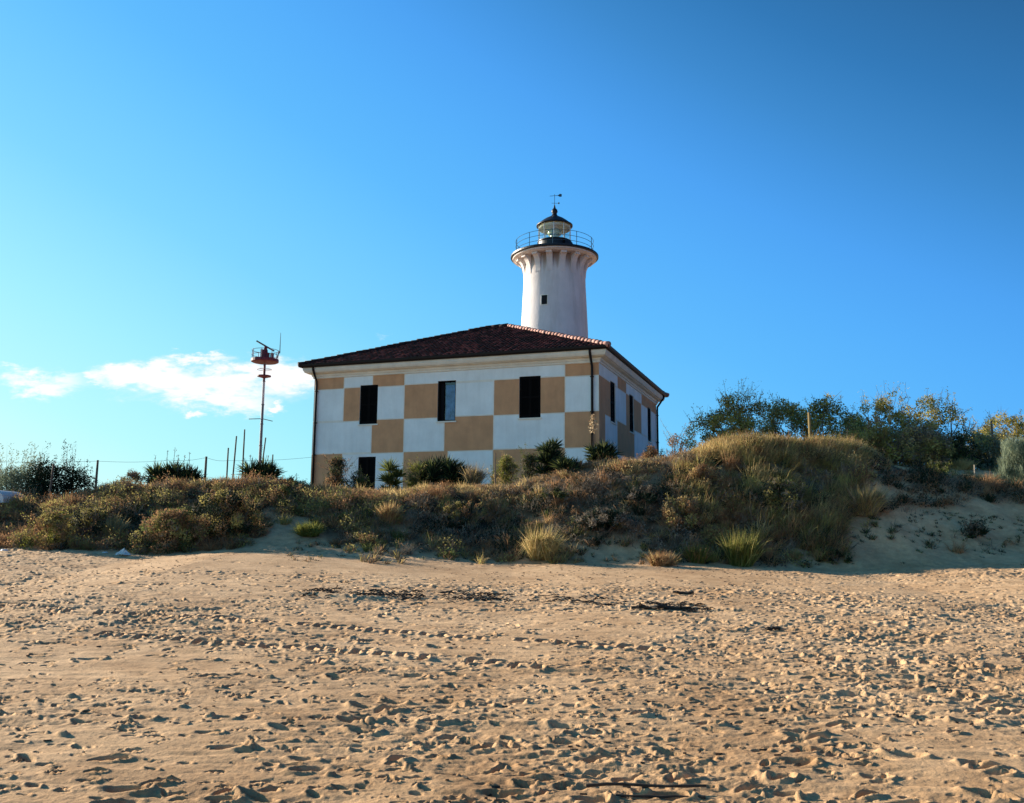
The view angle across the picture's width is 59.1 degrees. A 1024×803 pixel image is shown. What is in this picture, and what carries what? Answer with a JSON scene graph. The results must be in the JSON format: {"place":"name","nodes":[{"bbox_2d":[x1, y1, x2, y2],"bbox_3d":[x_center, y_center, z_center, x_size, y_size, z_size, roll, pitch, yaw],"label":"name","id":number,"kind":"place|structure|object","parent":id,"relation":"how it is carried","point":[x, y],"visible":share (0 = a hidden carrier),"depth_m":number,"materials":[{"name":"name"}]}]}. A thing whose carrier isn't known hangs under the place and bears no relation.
{"place":"outdoors","nodes":[
{"label":"outdoors","id":0,"kind":"place"},
{"bbox_2d":[115,548,130,554],"bbox_3d":[-10.419,4.024,24.204,0.420,0.199,0.220,0,-9,0],"label":"plastic bag","id":1,"kind":"object","parent":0,"point":[123,551],"visible":1,"depth_m":24.16,"materials":[{"name":"white plastic"}]},
{"bbox_2d":[0,459,1023,802],"bbox_3d":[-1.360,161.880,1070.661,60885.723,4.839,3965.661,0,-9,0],"label":"ground","id":2,"kind":"structure","parent":0,"point":[242,743],"depth_m":9.50,"materials":[{"name":"beige sand"}]},
{"bbox_2d":[0,490,24,502],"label":"boat cover","id":3,"kind":"object","parent":2,"relation":"on","point":[3,496],"visible":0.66,"depth_m":28.65,"materials":[{"name":"fabric"}]},
{"bbox_2d":[0,442,56,495],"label":"shrub","id":4,"kind":"object","parent":2,"relation":"on","point":[15,477],"visible":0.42,"depth_m":31.21,"materials":[{"name":"green plant"}]},
{"bbox_2d":[7,507,95,549],"bbox_3d":[-12.996,3.596,25.523,1.927,1.284,1.782,-3,-9,22],"label":"shrub","id":5,"kind":"object","parent":2,"relation":"on","point":[58,522],"visible":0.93,"depth_m":25.29,"materials":[{"name":"green plant"}]},
{"bbox_2d":[49,464,54,497],"bbox_3d":[-15.273,2.822,29.899,0.146,1.530,0.079,0,-9,0],"label":"fence post","id":6,"kind":"object","parent":2,"relation":"on","point":[51,479],"visible":0.63,"depth_m":29.91,"materials":[{"name":"brown wood"}]},
{"bbox_2d":[22,439,100,496],"bbox_3d":[-15.552,2.467,30.978,2.576,2.532,1.622,0,-9,0],"label":"shrub","id":7,"kind":"object","parent":2,"relation":"on","point":[61,486],"visible":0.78,"depth_m":30.71,"materials":[{"name":"green plant"}]},
{"bbox_2d":[66,503,122,536],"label":"shrub","id":8,"kind":"object","parent":2,"relation":"on","point":[98,515],"visible":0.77,"depth_m":26.31,"materials":[{"name":"green plant"}]},
{"bbox_2d":[94,460,98,488],"bbox_3d":[-14.238,2.807,30.916,0.089,1.602,0.086,0,-9,0],"label":"fence post","id":9,"kind":"object","parent":2,"relation":"on","point":[96,474],"visible":0.54,"depth_m":30.94,"materials":[{"name":"brown wood"}]},
{"bbox_2d":[92,513,132,535],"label":"grass tuft","id":10,"kind":"object","parent":2,"relation":"on","point":[113,523],"visible":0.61,"depth_m":26.23,"materials":[{"name":"green plant"}]},
{"bbox_2d":[114,469,149,485],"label":"shrub","id":11,"kind":"object","parent":2,"relation":"on","point":[133,475],"visible":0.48,"depth_m":30.84,"materials":[{"name":"green plant"}]},
{"bbox_2d":[129,504,216,554],"bbox_3d":[-9.680,3.631,25.691,2.679,1.481,2.256,0,-9,0],"label":"shrub","id":12,"kind":"object","parent":2,"relation":"on","point":[169,524],"visible":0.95,"depth_m":25.27,"materials":[{"name":"green plant"}]},
{"bbox_2d":[137,450,208,483],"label":"yucca","id":13,"kind":"object","parent":2,"relation":"on","point":[180,471],"visible":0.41,"depth_m":31.00,"materials":[{"name":"green plant"}]},
{"bbox_2d":[204,456,206,476],"bbox_3d":[-10.652,2.641,31.349,0.093,1.465,0.092,0,-9,0],"label":"fence post","id":14,"kind":"object","parent":2,"relation":"on","point":[205,470],"visible":0.51,"depth_m":31.38,"materials":[{"name":"brown wood"}]},
{"bbox_2d":[226,448,228,477],"bbox_3d":[-9.964,2.523,31.569,0.059,1.813,0.060,0,-9,0],"label":"fence post","id":15,"kind":"object","parent":2,"relation":"on","point":[227,463],"visible":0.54,"depth_m":31.59,"materials":[{"name":"brown wood"}]},
{"bbox_2d":[82,457,309,461],"bbox_3d":[-12.799,2.002,31.288,11.692,0.325,0.312,1,-9,-4],"label":"fence wire","id":16,"kind":"object","parent":15,"relation":"attached to","point":[181,460],"visible":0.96,"depth_m":31.28,"materials":[{"name":"grey metal"}]},
{"bbox_2d":[185,479,277,538],"bbox_3d":[-8.311,3.176,26.428,2.341,1.827,2.272,8,-11,-40],"label":"shrub","id":17,"kind":"object","parent":2,"relation":"on","point":[223,500],"visible":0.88,"depth_m":26.03,"materials":[{"name":"green plant"}]},
{"bbox_2d":[232,436,236,479],"bbox_3d":[-9.738,2.319,31.600,0.130,2.233,0.057,0,-9,0],"label":"fence post","id":18,"kind":"object","parent":2,"relation":"on","point":[234,457],"visible":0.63,"depth_m":31.63,"materials":[{"name":"brown wood"}]},
{"bbox_2d":[241,429,244,477],"bbox_3d":[-9.421,2.202,31.618,0.060,2.466,0.064,0,-9,0],"label":"fence post","id":19,"kind":"object","parent":2,"relation":"on","point":[243,450],"visible":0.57,"depth_m":31.67,"materials":[{"name":"brown wood"}]},
{"bbox_2d":[236,447,287,480],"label":"yucca","id":20,"kind":"object","parent":2,"relation":"on","point":[265,469],"visible":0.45,"depth_m":31.12,"materials":[{"name":"green plant"}]},
{"bbox_2d":[251,333,280,463],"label":"radar mast","id":21,"kind":"object","parent":2,"relation":"on","point":[265,358],"visible":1,"depth_m":80.88,"materials":[{"name":"metal"}]},
{"bbox_2d":[268,480,306,504],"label":"shrub","id":22,"kind":"object","parent":2,"relation":"on","point":[287,489],"visible":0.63,"depth_m":28.33,"materials":[{"name":"green plant"}]},
{"bbox_2d":[271,474,306,486],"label":"shrub","id":23,"kind":"object","parent":2,"relation":"on","point":[295,481],"visible":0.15,"depth_m":30.69,"materials":[{"name":"green plant"}]},
{"bbox_2d":[286,519,328,536],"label":"grass tuft","id":24,"kind":"object","parent":2,"relation":"on","point":[309,530],"visible":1,"depth_m":26.13,"materials":[{"name":"green plant"}]},
{"bbox_2d":[317,453,354,489],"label":"shrub","id":25,"kind":"object","parent":2,"relation":"on","point":[336,473],"visible":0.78,"depth_m":33.34,"materials":[{"name":"green plant"}]},
{"bbox_2d":[345,465,374,489],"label":"shrub","id":26,"kind":"object","parent":2,"relation":"on","point":[360,481],"visible":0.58,"depth_m":33.06,"materials":[{"name":"green plant"}]},
{"bbox_2d":[371,499,409,523],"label":"grass tuft","id":27,"kind":"object","parent":2,"relation":"on","point":[386,511],"visible":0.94,"depth_m":27.16,"materials":[{"name":"beige plant"}]},
{"bbox_2d":[377,455,408,490],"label":"yucca","id":28,"kind":"object","parent":2,"relation":"on","point":[391,478],"visible":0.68,"depth_m":32.86,"materials":[{"name":"green plant"}]},
{"bbox_2d":[402,454,429,488],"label":"shrub","id":29,"kind":"object","parent":2,"relation":"on","point":[413,481],"visible":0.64,"depth_m":32.85,"materials":[{"name":"green plant"}]},
{"bbox_2d":[403,454,472,488],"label":"yucca","id":30,"kind":"object","parent":2,"relation":"on","point":[440,470],"visible":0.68,"depth_m":33.17,"materials":[{"name":"green plant"}]},
{"bbox_2d":[438,500,483,524],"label":"shrub","id":31,"kind":"object","parent":2,"relation":"on","point":[463,507],"visible":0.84,"depth_m":27.57,"materials":[{"name":"green plant"}]},
{"bbox_2d":[457,458,492,485],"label":"grass tuft","id":32,"kind":"object","parent":2,"relation":"on","point":[475,475],"visible":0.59,"depth_m":32.24,"materials":[{"name":"beige plant"}]},
{"bbox_2d":[298,323,668,490],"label":"house","id":33,"kind":"structure","parent":2,"relation":"on","point":[481,395],"depth_m":43.23,"materials":[{"name":"white paint"}]},
{"bbox_2d":[358,457,375,490],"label":"window","id":34,"kind":"structure","parent":33,"relation":"in","point":[368,463],"depth_m":43.94,"materials":[{"name":"black paint"}]},
{"bbox_2d":[357,385,377,425],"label":"window","id":35,"kind":"structure","parent":33,"relation":"in","point":[369,393],"depth_m":44.45,"materials":[{"name":"black glass"}]},
{"bbox_2d":[436,380,455,422],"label":"window","id":36,"kind":"structure","parent":33,"relation":"in","point":[449,410],"depth_m":43.13,"materials":[{"name":"black paint"}]},
{"bbox_2d":[517,376,541,419],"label":"window","id":37,"kind":"structure","parent":33,"relation":"in","point":[530,389],"depth_m":41.65,"materials":[{"name":"black glass"}]},
{"bbox_2d":[610,381,616,424],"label":"window","id":38,"kind":"structure","parent":33,"relation":"in","point":[612,400],"depth_m":43.11,"materials":[{"name":"black glass"}]},
{"bbox_2d":[629,395,634,434],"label":"window","id":39,"kind":"structure","parent":33,"relation":"in","point":[631,398],"depth_m":47.08,"materials":[{"name":"black glass"}]},
{"bbox_2d":[647,407,652,443],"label":"window","id":40,"kind":"structure","parent":33,"relation":"in","point":[649,426],"depth_m":51.48,"materials":[{"name":"black glass"}]},
{"bbox_2d":[495,453,495,483],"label":"fence post","id":41,"kind":"object","parent":2,"relation":"on","point":[495,468],"visible":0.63,"depth_m":30.79,"materials":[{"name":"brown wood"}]},
{"bbox_2d":[487,451,522,484],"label":"shrub","id":42,"kind":"object","parent":2,"relation":"on","point":[506,468],"visible":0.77,"depth_m":33.40,"materials":[{"name":"green plant"}]},
{"bbox_2d":[0,427,1023,567],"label":"dune scrub","id":43,"kind":"object","parent":2,"relation":"on","point":[320,501],"visible":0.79,"depth_m":27.73,"materials":[{"name":"green plant"}]},
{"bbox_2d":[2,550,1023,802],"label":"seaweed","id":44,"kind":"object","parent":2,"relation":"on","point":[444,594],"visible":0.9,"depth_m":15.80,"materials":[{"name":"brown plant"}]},
{"bbox_2d":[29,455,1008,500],"bbox_3d":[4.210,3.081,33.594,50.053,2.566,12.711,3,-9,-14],"label":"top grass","id":45,"kind":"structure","parent":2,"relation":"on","point":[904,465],"depth_m":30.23,"materials":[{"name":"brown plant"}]},
{"bbox_2d":[517,444,540,483],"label":"shrub","id":46,"kind":"object","parent":2,"relation":"on","point":[526,462],"visible":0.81,"depth_m":30.90,"materials":[{"name":"green plant"}]},
{"bbox_2d":[509,519,580,562],"bbox_3d":[0.948,3.950,25.040,2.309,1.513,1.994,0,-9,0],"label":"grass tuft","id":47,"kind":"object","parent":2,"relation":"on","point":[537,546],"visible":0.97,"depth_m":24.93,"materials":[{"name":"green plant"}]},
{"bbox_2d":[530,437,566,476],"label":"yucca","id":48,"kind":"object","parent":2,"relation":"on","point":[550,450],"visible":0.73,"depth_m":30.85,"materials":[{"name":"green plant"}]},
{"bbox_2d":[511,194,598,337],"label":"lighthouse","id":49,"kind":"object","parent":2,"relation":"on","point":[554,266],"visible":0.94,"depth_m":58.02,"materials":[{"name":"paint"}]},
{"bbox_2d":[541,294,547,304],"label":"window","id":50,"kind":"structure","parent":49,"relation":"in","point":[544,298],"depth_m":57.62,"materials":[{"name":"black glass"}]},
{"bbox_2d":[538,483,580,502],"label":"shrub","id":51,"kind":"object","parent":2,"relation":"on","point":[560,492],"visible":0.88,"depth_m":27.92,"materials":[{"name":"green plant"}]},
{"bbox_2d":[548,454,586,472],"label":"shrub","id":52,"kind":"object","parent":2,"relation":"on","point":[562,462],"visible":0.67,"depth_m":29.89,"materials":[{"name":"green plant"}]},
{"bbox_2d":[583,414,623,462],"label":"yucca","id":53,"kind":"object","parent":2,"relation":"on","point":[601,449],"visible":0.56,"depth_m":31.48,"materials":[{"name":"green plant"}]},
{"bbox_2d":[575,505,635,535],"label":"shrub","id":54,"kind":"object","parent":2,"relation":"on","point":[604,516],"visible":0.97,"depth_m":26.27,"materials":[{"name":"plant"}]},
{"bbox_2d":[619,482,670,504],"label":"shrub","id":55,"kind":"object","parent":2,"relation":"on","point":[647,492],"visible":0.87,"depth_m":27.38,"materials":[{"name":"green plant"}]},
{"bbox_2d":[586,782,705,787],"bbox_3d":[0.839,2.406,5.661,0.751,0.035,0.056,0,-9,2],"label":"driftwood","id":56,"kind":"object","parent":2,"relation":"on","point":[641,785],"visible":1,"depth_m":5.65,"materials":[{"name":"brown wood"}]},
{"bbox_2d":[636,443,667,459],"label":"shrub","id":57,"kind":"object","parent":2,"relation":"on","point":[651,451],"visible":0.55,"depth_m":32.52,"materials":[{"name":"beige plant"}]},
{"bbox_2d":[286,510,1023,565],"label":"sparse weeds","id":58,"kind":"object","parent":2,"relation":"on","point":[872,536],"visible":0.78,"depth_m":25.98,"materials":[{"name":"green plant"}]},
{"bbox_2d":[615,794,705,798],"bbox_3d":[0.913,2.428,5.552,0.552,0.026,0.036,0,-9,1],"label":"driftwood","id":59,"kind":"object","parent":2,"relation":"on","point":[659,796],"visible":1,"depth_m":5.55,"materials":[{"name":"brown wood"}]},
{"bbox_2d":[642,551,680,566],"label":"grass tuft","id":60,"kind":"object","parent":2,"relation":"on","point":[660,560],"visible":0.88,"depth_m":24.05,"materials":[{"name":"beige plant"}]},
{"bbox_2d":[631,602,691,609],"bbox_3d":[2.491,3.408,15.057,1.005,0.135,0.309,-1,-9,7],"label":"driftwood","id":61,"kind":"object","parent":2,"relation":"on","point":[659,605],"visible":1,"depth_m":15.04,"materials":[{"name":"brown wood"}]},
{"bbox_2d":[654,492,704,530],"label":"shrub","id":62,"kind":"object","parent":2,"relation":"on","point":[683,503],"visible":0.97,"depth_m":26.51,"materials":[{"name":"green plant"}]},
{"bbox_2d":[659,420,704,456],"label":"shrub","id":63,"kind":"object","parent":2,"relation":"on","point":[672,441],"visible":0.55,"depth_m":33.55,"materials":[{"name":"green plant"}]},
{"bbox_2d":[673,590,693,593],"bbox_3d":[3.349,3.727,17.630,0.408,0.080,0.083,0,-9,4],"label":"driftwood","id":64,"kind":"object","parent":2,"relation":"on","point":[683,592],"visible":1,"depth_m":17.62,"materials":[{"name":"brown wood"}]},
{"bbox_2d":[679,542,715,563],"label":"grass tuft","id":65,"kind":"object","parent":2,"relation":"on","point":[698,554],"visible":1,"depth_m":24.81,"materials":[{"name":"green plant"}]},
{"bbox_2d":[677,464,725,490],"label":"shrub","id":66,"kind":"object","parent":2,"relation":"on","point":[706,471],"visible":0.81,"depth_m":28.11,"materials":[{"name":"brown plant"}]},
{"bbox_2d":[682,402,759,449],"bbox_3d":[8.936,1.809,39.346,3.273,3.792,3.190,9,-12,-43],"label":"tree","id":67,"kind":"object","parent":2,"relation":"on","point":[710,425],"visible":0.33,"depth_m":39.17,"materials":[{"name":"green plant"}]},
{"bbox_2d":[701,377,779,437],"bbox_3d":[10.043,1.260,39.574,3.837,4.649,3.504,0,-9,0],"label":"tree","id":68,"kind":"object","parent":2,"relation":"on","point":[729,399],"visible":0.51,"depth_m":39.16,"materials":[{"name":"green plant"}]},
{"bbox_2d":[713,524,776,566],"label":"grass tuft","id":69,"kind":"object","parent":2,"relation":"on","point":[741,552],"visible":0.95,"depth_m":24.62,"materials":[{"name":"green plant"}]},
{"bbox_2d":[765,626,780,630],"bbox_3d":[3.733,3.250,12.940,0.265,0.067,0.074,5,-10,-26],"label":"driftwood","id":70,"kind":"object","parent":2,"relation":"on","point":[773,627],"visible":1,"depth_m":12.93,"materials":[{"name":"brown wood"}]},
{"bbox_2d":[746,471,810,515],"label":"shrub","id":71,"kind":"object","parent":2,"relation":"on","point":[781,485],"visible":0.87,"depth_m":27.00,"materials":[{"name":"green plant"}]},
{"bbox_2d":[671,431,893,469],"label":"dry grass","id":72,"kind":"structure","parent":2,"relation":"on","point":[718,441],"depth_m":29.55,"materials":[{"name":"beige plant"}]},
{"bbox_2d":[760,393,813,439],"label":"tree","id":73,"kind":"object","parent":2,"relation":"on","point":[784,409],"visible":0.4,"depth_m":40.09,"materials":[{"name":"green plant"}]},
{"bbox_2d":[808,412,811,439],"bbox_3d":[11.116,1.510,33.669,0.126,2.222,0.127,0,-9,0],"label":"fence post","id":74,"kind":"object","parent":2,"relation":"on","point":[809,423],"visible":0.43,"depth_m":33.73,"materials":[{"name":"yellow wood"}]},
{"bbox_2d":[788,392,859,439],"bbox_3d":[13.571,1.313,39.189,3.386,3.819,2.740,-4,-10,26],"label":"tree","id":75,"kind":"object","parent":2,"relation":"on","point":[818,413],"visible":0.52,"depth_m":39.15,"materials":[{"name":"green plant"}]},
{"bbox_2d":[816,543,853,563],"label":"shrub","id":76,"kind":"object","parent":2,"relation":"on","point":[847,559],"visible":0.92,"depth_m":25.14,"materials":[{"name":"green plant"}]},
{"bbox_2d":[825,412,870,436],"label":"tree","id":77,"kind":"object","parent":2,"relation":"on","point":[842,421],"visible":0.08,"depth_m":41.20,"materials":[{"name":"green plant"}]},
{"bbox_2d":[835,478,894,515],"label":"grass tuft","id":78,"kind":"object","parent":2,"relation":"on","point":[878,500],"visible":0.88,"depth_m":26.85,"materials":[{"name":"green plant"}]},
{"bbox_2d":[829,415,912,465],"bbox_3d":[14.162,1.675,35.681,3.400,2.440,2.438,0,-9,0],"label":"bush","id":79,"kind":"object","parent":2,"relation":"on","point":[876,435],"visible":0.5,"depth_m":35.27,"materials":[{"name":"green plant"}]},
{"bbox_2d":[885,412,891,437],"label":"reed","id":80,"kind":"object","parent":2,"relation":"on","point":[889,417],"visible":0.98,"depth_m":36.91,"materials":[{"name":"plant"}]},
{"bbox_2d":[843,382,936,464],"bbox_3d":[15.897,1.188,38.211,3.880,4.214,3.487,0,-9,0],"label":"tree","id":81,"kind":"object","parent":2,"relation":"on","point":[879,408],"visible":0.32,"depth_m":38.23,"materials":[{"name":"green plant"}]},
{"bbox_2d":[884,417,955,467],"bbox_3d":[15.972,1.714,35.704,3.196,2.405,2.335,0,-9,0],"label":"bush","id":82,"kind":"object","parent":2,"relation":"on","point":[926,445],"visible":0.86,"depth_m":35.24,"materials":[{"name":"green plant"}]},
{"bbox_2d":[899,386,977,465],"bbox_3d":[18.623,1.338,39.237,3.763,4.061,3.182,0,-9,0],"label":"tree","id":83,"kind":"object","parent":2,"relation":"on","point":[954,413],"visible":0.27,"depth_m":39.06,"materials":[{"name":"green plant"}]},
{"bbox_2d":[926,459,955,476],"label":"shrub","id":84,"kind":"object","parent":2,"relation":"on","point":[944,468],"visible":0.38,"depth_m":31.48,"materials":[{"name":"green plant"}]},
{"bbox_2d":[926,425,994,468],"bbox_3d":[18.000,2.040,36.553,2.654,2.300,2.254,-5,-10,31],"label":"bush","id":85,"kind":"object","parent":2,"relation":"on","point":[961,447],"visible":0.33,"depth_m":36.22,"materials":[{"name":"green plant"}]},
{"bbox_2d":[947,457,977,469],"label":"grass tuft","id":86,"kind":"object","parent":2,"relation":"on","point":[963,464],"visible":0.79,"depth_m":34.91,"materials":[{"name":"green plant"}]},
{"bbox_2d":[958,516,991,536],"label":"shrub","id":87,"kind":"object","parent":2,"relation":"on","point":[977,527],"visible":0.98,"depth_m":26.35,"materials":[{"name":"green plant"}]},
{"bbox_2d":[962,410,1009,454],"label":"tree","id":88,"kind":"object","parent":2,"relation":"on","point":[976,430],"visible":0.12,"depth_m":44.27,"materials":[{"name":"green plant"}]},
{"bbox_2d":[961,427,1014,470],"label":"bush","id":89,"kind":"object","parent":2,"relation":"on","point":[993,445],"visible":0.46,"depth_m":36.79,"materials":[{"name":"green plant"}]},
{"bbox_2d":[990,421,992,435],"bbox_3d":[20.331,2.137,38.141,0.098,2.672,0.097,0,-9,0],"label":"fence post","id":90,"kind":"object","parent":2,"relation":"on","point":[991,423],"visible":0.28,"depth_m":38.26,"materials":[{"name":"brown wood"}]},
{"bbox_2d":[980,408,1023,465],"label":"tree","id":91,"kind":"object","parent":2,"relation":"on","point":[1018,429],"visible":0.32,"depth_m":42.19,"materials":[{"name":"green plant"}]},
{"bbox_2d":[985,433,1023,483],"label":"shrub","id":92,"kind":"object","parent":2,"relation":"on","point":[1013,448],"visible":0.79,"depth_m":30.97,"materials":[{"name":"green plant"}]},
{"bbox_2d":[0,0,1023,492],"label":"sky","id":93,"kind":"structure","parent":0,"point":[797,199],"materials":[{"name":"blue"}]}
]}

